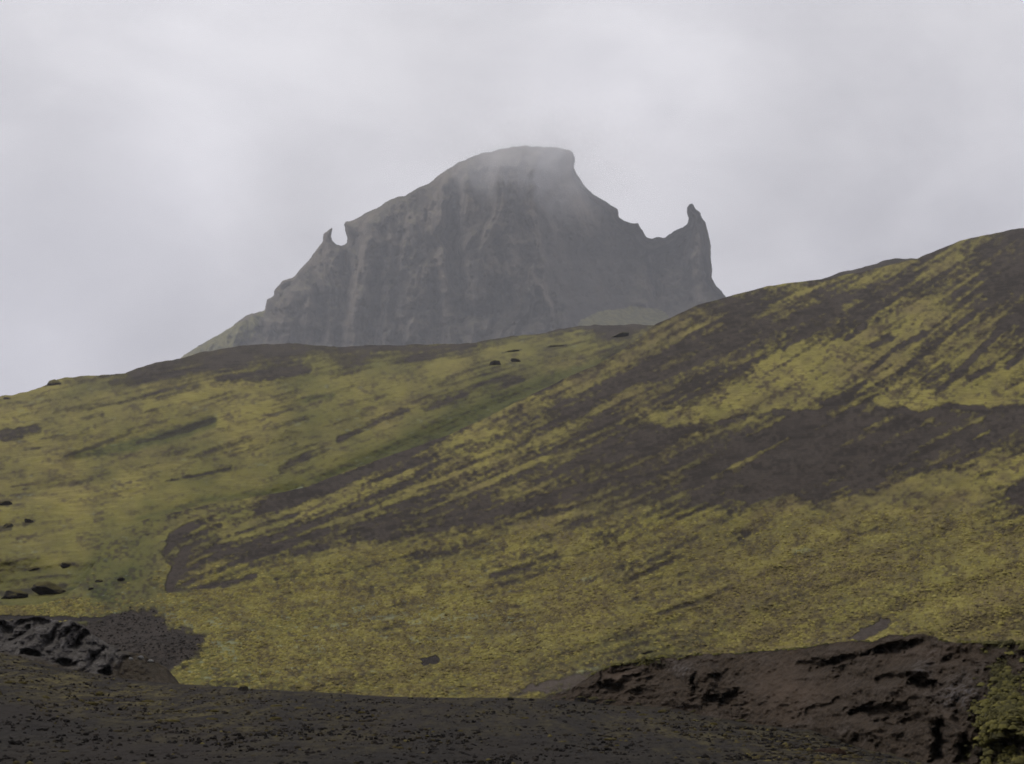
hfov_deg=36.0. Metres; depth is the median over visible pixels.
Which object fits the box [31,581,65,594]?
rock
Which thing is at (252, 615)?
slope moss
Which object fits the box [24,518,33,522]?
rock
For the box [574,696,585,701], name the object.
rock
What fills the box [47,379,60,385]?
rock
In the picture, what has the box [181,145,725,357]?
mountain
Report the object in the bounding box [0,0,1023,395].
sky
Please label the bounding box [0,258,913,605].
hillside
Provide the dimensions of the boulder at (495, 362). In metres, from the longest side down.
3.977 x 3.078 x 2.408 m
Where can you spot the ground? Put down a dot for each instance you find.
(504, 737)
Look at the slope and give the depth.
128.76 m
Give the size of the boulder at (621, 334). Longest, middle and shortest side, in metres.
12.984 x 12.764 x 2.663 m
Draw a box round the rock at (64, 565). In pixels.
[60,562,70,567]
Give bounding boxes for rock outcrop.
[0,616,178,683]
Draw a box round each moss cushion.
[95,691,104,695]
[164,719,179,721]
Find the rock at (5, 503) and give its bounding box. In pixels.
[0,501,11,504]
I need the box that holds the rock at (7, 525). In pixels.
[2,523,12,527]
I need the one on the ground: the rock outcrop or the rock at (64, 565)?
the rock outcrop
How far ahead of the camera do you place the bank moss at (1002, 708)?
31.58 m
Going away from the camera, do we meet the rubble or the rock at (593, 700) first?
the rock at (593, 700)
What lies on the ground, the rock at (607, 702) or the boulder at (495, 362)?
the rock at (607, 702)
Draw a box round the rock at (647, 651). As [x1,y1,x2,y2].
[641,650,653,653]
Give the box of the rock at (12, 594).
[1,589,27,598]
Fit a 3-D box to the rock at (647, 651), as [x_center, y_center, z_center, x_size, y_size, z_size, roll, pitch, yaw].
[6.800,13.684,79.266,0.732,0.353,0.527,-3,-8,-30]
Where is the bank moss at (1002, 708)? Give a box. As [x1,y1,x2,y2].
[589,633,1023,763]
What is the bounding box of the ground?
[0,653,929,763]
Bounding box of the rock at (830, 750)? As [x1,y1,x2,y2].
[814,747,846,754]
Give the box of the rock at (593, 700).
[587,697,598,703]
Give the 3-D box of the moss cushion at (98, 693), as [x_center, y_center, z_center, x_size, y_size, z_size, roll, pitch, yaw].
[-12.767,9.643,48.770,0.298,0.140,0.318,7,-12,-31]
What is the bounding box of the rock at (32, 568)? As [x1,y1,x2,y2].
[27,567,38,570]
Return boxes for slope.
[0,228,1023,698]
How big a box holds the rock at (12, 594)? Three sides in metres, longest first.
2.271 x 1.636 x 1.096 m
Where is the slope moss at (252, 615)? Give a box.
[0,502,1023,697]
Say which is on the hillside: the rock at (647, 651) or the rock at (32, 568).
the rock at (32, 568)
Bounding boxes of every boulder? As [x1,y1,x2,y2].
[489,360,500,364]
[511,358,520,361]
[611,332,628,337]
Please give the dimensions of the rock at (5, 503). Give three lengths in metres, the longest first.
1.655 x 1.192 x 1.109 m
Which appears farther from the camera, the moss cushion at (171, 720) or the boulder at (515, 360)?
the boulder at (515, 360)
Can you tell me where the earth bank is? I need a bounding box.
[552,634,1023,763]
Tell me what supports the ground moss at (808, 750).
on the ground
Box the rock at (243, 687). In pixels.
[238,685,248,690]
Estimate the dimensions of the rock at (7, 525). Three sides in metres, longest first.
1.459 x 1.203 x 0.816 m
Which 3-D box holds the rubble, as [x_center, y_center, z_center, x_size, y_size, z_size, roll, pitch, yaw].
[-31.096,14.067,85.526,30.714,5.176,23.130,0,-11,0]
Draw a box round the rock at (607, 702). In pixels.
[602,700,615,704]
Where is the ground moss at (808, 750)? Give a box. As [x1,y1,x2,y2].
[0,654,921,763]
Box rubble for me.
[79,603,204,668]
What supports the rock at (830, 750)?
on the ground
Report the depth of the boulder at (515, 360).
495.30 m
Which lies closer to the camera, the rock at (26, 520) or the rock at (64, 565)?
the rock at (64, 565)
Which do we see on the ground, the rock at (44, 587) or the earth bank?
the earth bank
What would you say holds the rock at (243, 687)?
on the ground

